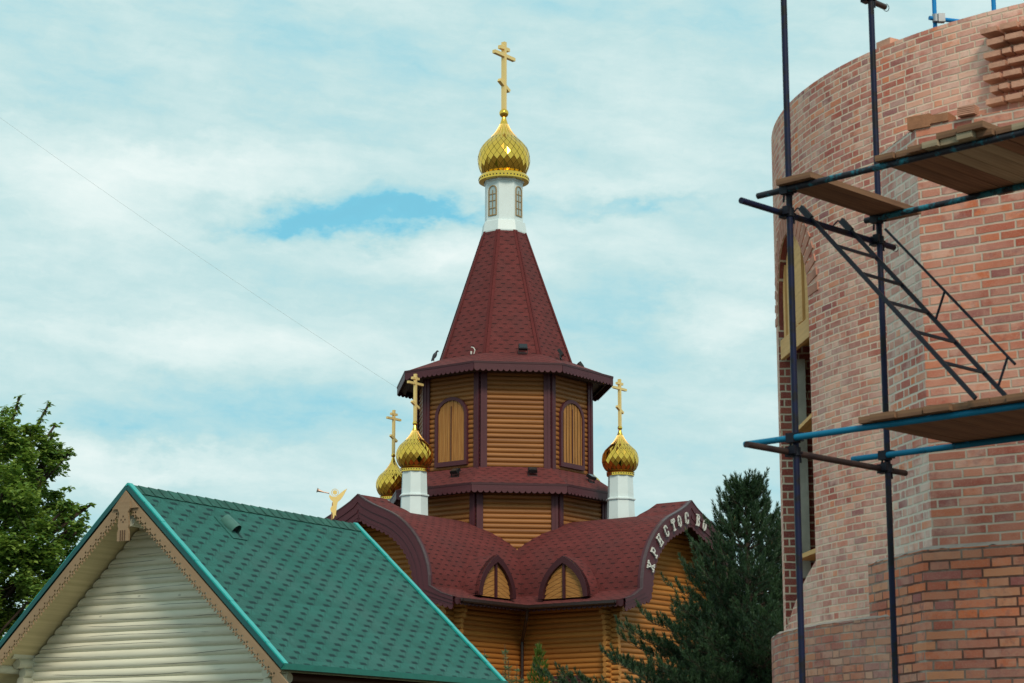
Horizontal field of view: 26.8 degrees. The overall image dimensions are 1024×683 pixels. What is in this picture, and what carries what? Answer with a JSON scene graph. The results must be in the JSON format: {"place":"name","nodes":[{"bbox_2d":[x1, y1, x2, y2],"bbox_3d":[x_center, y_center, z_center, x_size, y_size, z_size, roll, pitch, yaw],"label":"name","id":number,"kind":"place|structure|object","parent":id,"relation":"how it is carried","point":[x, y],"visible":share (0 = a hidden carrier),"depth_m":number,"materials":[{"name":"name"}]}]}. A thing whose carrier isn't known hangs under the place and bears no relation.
{"place":"outdoors","nodes":[
{"label":"outdoors","id":0,"kind":"place"},
{"bbox_2d":[0,483,507,682],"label":"log house","id":1,"kind":"structure","parent":0,"point":[147,585],"depth_m":38.95,"materials":[{"name":"green tile"}]},
{"bbox_2d":[316,488,346,519],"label":"angel weathervane","id":2,"kind":"object","parent":1,"relation":"on","point":[335,500],"visible":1,"depth_m":43.33,"materials":[{"name":"gold metal"}]},
{"bbox_2d":[0,0,1023,635],"label":"sky","id":3,"kind":"structure","parent":0,"point":[321,156],"materials":[{"name":"blue"}]},
{"bbox_2d":[771,3,1023,682],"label":"brick tower","id":4,"kind":"structure","parent":0,"point":[958,525],"depth_m":17.66,"materials":[{"name":"brick"}]},
{"label":"ground","id":5,"kind":"structure","parent":0,"visible":0},
{"bbox_2d":[0,394,96,640],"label":"leafy tree","id":6,"kind":"object","parent":5,"relation":"on","point":[31,557],"visible":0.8,"depth_m":46.53,"materials":[{"name":"green plant"}]},
{"bbox_2d":[500,650,524,682],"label":"willow shrub","id":7,"kind":"object","parent":5,"relation":"on","point":[508,667],"visible":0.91,"depth_m":59.34,"materials":[{"name":"green plant"}]},
{"bbox_2d":[325,41,736,682],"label":"wooden church","id":8,"kind":"structure","parent":5,"relation":"on","point":[493,547],"depth_m":73.07,"materials":[{"name":"red wood"}]},
{"bbox_2d":[2,119,396,387],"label":"overhead cable","id":9,"kind":"object","parent":8,"relation":"attached to","point":[198,256],"visible":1,"depth_m":77.00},
{"bbox_2d":[431,350,438,360],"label":"floodlight","id":10,"kind":"object","parent":8,"relation":"on","point":[434,356],"visible":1,"depth_m":76.02,"materials":[{"name":"grey metal"}]},
{"bbox_2d":[434,397,468,467],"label":"arched window","id":11,"kind":"structure","parent":8,"relation":"in","point":[451,415],"depth_m":74.53,"materials":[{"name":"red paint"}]},
{"bbox_2d":[450,468,460,477],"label":"floodlight","id":12,"kind":"object","parent":8,"relation":"on","point":[455,470],"visible":1,"depth_m":73.48,"materials":[{"name":"black metal"}]},
{"bbox_2d":[518,344,527,353],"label":"floodlight","id":13,"kind":"object","parent":8,"relation":"attached to","point":[522,347],"visible":1,"depth_m":75.03,"materials":[{"name":"black metal"}]},
{"bbox_2d":[528,467,536,472],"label":"floodlight","id":14,"kind":"object","parent":8,"relation":"on","point":[532,469],"visible":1,"depth_m":73.21,"materials":[{"name":"black metal"}]},
{"bbox_2d":[557,348,563,359],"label":"floodlight","id":15,"kind":"object","parent":8,"relation":"attached to","point":[560,352],"visible":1,"depth_m":75.70,"materials":[{"name":"black plastic"}]},
{"bbox_2d":[552,675,580,682],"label":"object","id":16,"kind":"structure","parent":8,"relation":"in","point":[579,680],"depth_m":69.59,"materials":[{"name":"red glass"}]},
{"bbox_2d":[558,400,584,470],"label":"arched window","id":17,"kind":"structure","parent":8,"relation":"in","point":[571,421],"depth_m":75.12,"materials":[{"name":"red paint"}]},
{"bbox_2d":[586,474,596,483],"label":"floodlight","id":18,"kind":"object","parent":8,"relation":"on","point":[592,477],"visible":1,"depth_m":74.85,"materials":[{"name":"black metal"}]},
{"bbox_2d":[527,642,551,682],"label":"thuja","id":19,"kind":"object","parent":5,"relation":"on","point":[537,652],"visible":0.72,"depth_m":62.35,"materials":[{"name":"green plant"}]},
{"bbox_2d":[532,467,783,682],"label":"pine tree","id":20,"kind":"object","parent":5,"relation":"on","point":[713,635],"visible":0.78,"depth_m":56.99,"materials":[{"name":"green plant"}]},
{"bbox_2d":[641,511,783,682],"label":"pine tree","id":21,"kind":"object","parent":5,"relation":"on","point":[682,644],"visible":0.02,"depth_m":59.48,"materials":[{"name":"green plant"}]},
{"bbox_2d":[738,0,1023,682],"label":"scaffold","id":22,"kind":"object","parent":5,"relation":"on","point":[795,437],"visible":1,"depth_m":15.50,"materials":[{"name":"metal"}]},
{"bbox_2d":[776,171,920,221],"bbox_3d":[2.499,-1.065,15.884,0.306,0.042,1.400,-11,-16,43],"label":"scaffold plank","id":23,"kind":"object","parent":22,"relation":"on","point":[851,197],"visible":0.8,"depth_m":15.81,"materials":[{"name":"brown wood"}]},
{"bbox_2d":[794,205,1015,399],"bbox_3d":[2.750,-0.268,15.159,0.566,1.746,2.036,7,-14,-29],"label":"ladder","id":24,"kind":"object","parent":22,"relation":"attached to","point":[846,225],"visible":0.88,"depth_m":15.08,"materials":[{"name":"metal"}]},
{"bbox_2d":[858,416,966,442],"bbox_3d":[2.879,0.630,15.134,0.130,0.045,1.339,-11,-16,43],"label":"scaffold plank","id":25,"kind":"object","parent":22,"relation":"on","point":[863,420],"visible":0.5,"depth_m":15.10,"materials":[{"name":"brown wood"}]},
{"bbox_2d":[875,152,984,194],"bbox_3d":[3.027,-1.182,15.326,0.150,0.042,1.309,-11,-16,43],"label":"scaffold plank","id":26,"kind":"object","parent":22,"relation":"on","point":[933,176],"visible":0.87,"depth_m":15.25,"materials":[{"name":"brown wood"}]},
{"bbox_2d":[870,411,992,440],"bbox_3d":[2.986,0.602,15.002,0.200,0.045,1.382,-12,-17,44],"label":"scaffold plank","id":27,"kind":"object","parent":22,"relation":"on","point":[922,427],"visible":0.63,"depth_m":14.93,"materials":[{"name":"brown wood"}]},
{"bbox_2d":[896,149,1013,195],"bbox_3d":[3.152,-1.197,15.253,0.120,0.042,1.336,-11,-16,43],"label":"scaffold plank","id":28,"kind":"object","parent":22,"relation":"on","point":[958,176],"visible":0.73,"depth_m":15.20,"materials":[{"name":"brown wood"}]},
{"bbox_2d":[897,407,1017,437],"bbox_3d":[3.147,0.576,14.874,0.200,0.045,1.374,-12,-16,44],"label":"scaffold plank","id":29,"kind":"object","parent":22,"relation":"on","point":[952,424],"visible":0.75,"depth_m":14.77,"materials":[{"name":"brown wood"}]},
{"bbox_2d":[907,144,1022,191],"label":"scaffold plank","id":30,"kind":"object","parent":22,"relation":"on","point":[962,168],"visible":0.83,"depth_m":15.08,"materials":[{"name":"brown wood"}]},
{"bbox_2d":[922,139,1023,183],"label":"scaffold plank","id":31,"kind":"object","parent":22,"relation":"on","point":[932,145],"visible":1,"depth_m":14.96,"materials":[{"name":"brown wood"}]},
{"bbox_2d":[923,403,1023,434],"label":"scaffold plank","id":32,"kind":"object","parent":22,"relation":"on","point":[977,420],"visible":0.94,"depth_m":14.61,"materials":[{"name":"brown wood"}]},
{"bbox_2d":[940,136,1023,176],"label":"scaffold plank","id":33,"kind":"object","parent":22,"relation":"on","point":[996,161],"visible":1,"depth_m":14.84,"materials":[{"name":"brown wood"}]},
{"bbox_2d":[936,128,957,139],"bbox_3d":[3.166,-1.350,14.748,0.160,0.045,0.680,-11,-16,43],"label":"brick","id":34,"kind":"object","parent":33,"relation":"on","point":[946,134],"visible":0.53,"depth_m":14.51,"materials":[{"name":"orange brick"}]},
{"bbox_2d":[953,402,1023,425],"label":"scaffold plank","id":35,"kind":"object","parent":22,"relation":"on","point":[964,406],"visible":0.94,"depth_m":14.42,"materials":[{"name":"brown wood"}]},
{"bbox_2d":[956,130,1023,164],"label":"scaffold plank","id":36,"kind":"object","parent":22,"relation":"on","point":[967,136],"visible":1,"depth_m":14.63,"materials":[{"name":"brown wood"}]},
{"bbox_2d":[957,120,998,133],"bbox_3d":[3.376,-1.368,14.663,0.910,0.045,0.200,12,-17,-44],"label":"brick","id":37,"kind":"object","parent":36,"relation":"on","point":[978,125],"visible":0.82,"depth_m":14.34,"materials":[{"name":"brown brick"}]},
{"bbox_2d":[968,398,1023,419],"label":"scaffold plank","id":38,"kind":"object","parent":22,"relation":"on","point":[978,403],"visible":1,"depth_m":14.08,"materials":[{"name":"brown wood"}]},
{"bbox_2d":[976,128,1023,155],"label":"scaffold plank","id":39,"kind":"object","parent":22,"relation":"on","point":[1013,146],"visible":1,"depth_m":14.50,"materials":[{"name":"brown wood"}]},
{"bbox_2d":[990,395,1023,411],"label":"scaffold plank","id":40,"kind":"object","parent":22,"relation":"on","point":[998,400],"visible":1,"depth_m":13.95,"materials":[{"name":"brown wood"}]},
{"bbox_2d":[995,125,1023,144],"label":"scaffold plank","id":41,"kind":"object","parent":22,"relation":"on","point":[1006,129],"visible":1,"depth_m":14.28,"materials":[{"name":"brown wood"}]},
{"bbox_2d":[1006,392,1023,402],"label":"scaffold plank","id":42,"kind":"object","parent":22,"relation":"on","point":[1015,398],"visible":1,"depth_m":13.84,"materials":[{"name":"brown wood"}]},
{"bbox_2d":[1011,121,1023,130],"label":"scaffold plank","id":43,"kind":"object","parent":22,"relation":"on","point":[1017,126],"visible":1,"depth_m":14.19,"materials":[{"name":"brown wood"}]},
{"bbox_2d":[928,0,995,27],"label":"tube scaffold","id":44,"kind":"object","parent":5,"relation":"on","point":[935,18],"visible":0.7,"depth_m":22.76,"materials":[{"name":"metal"}]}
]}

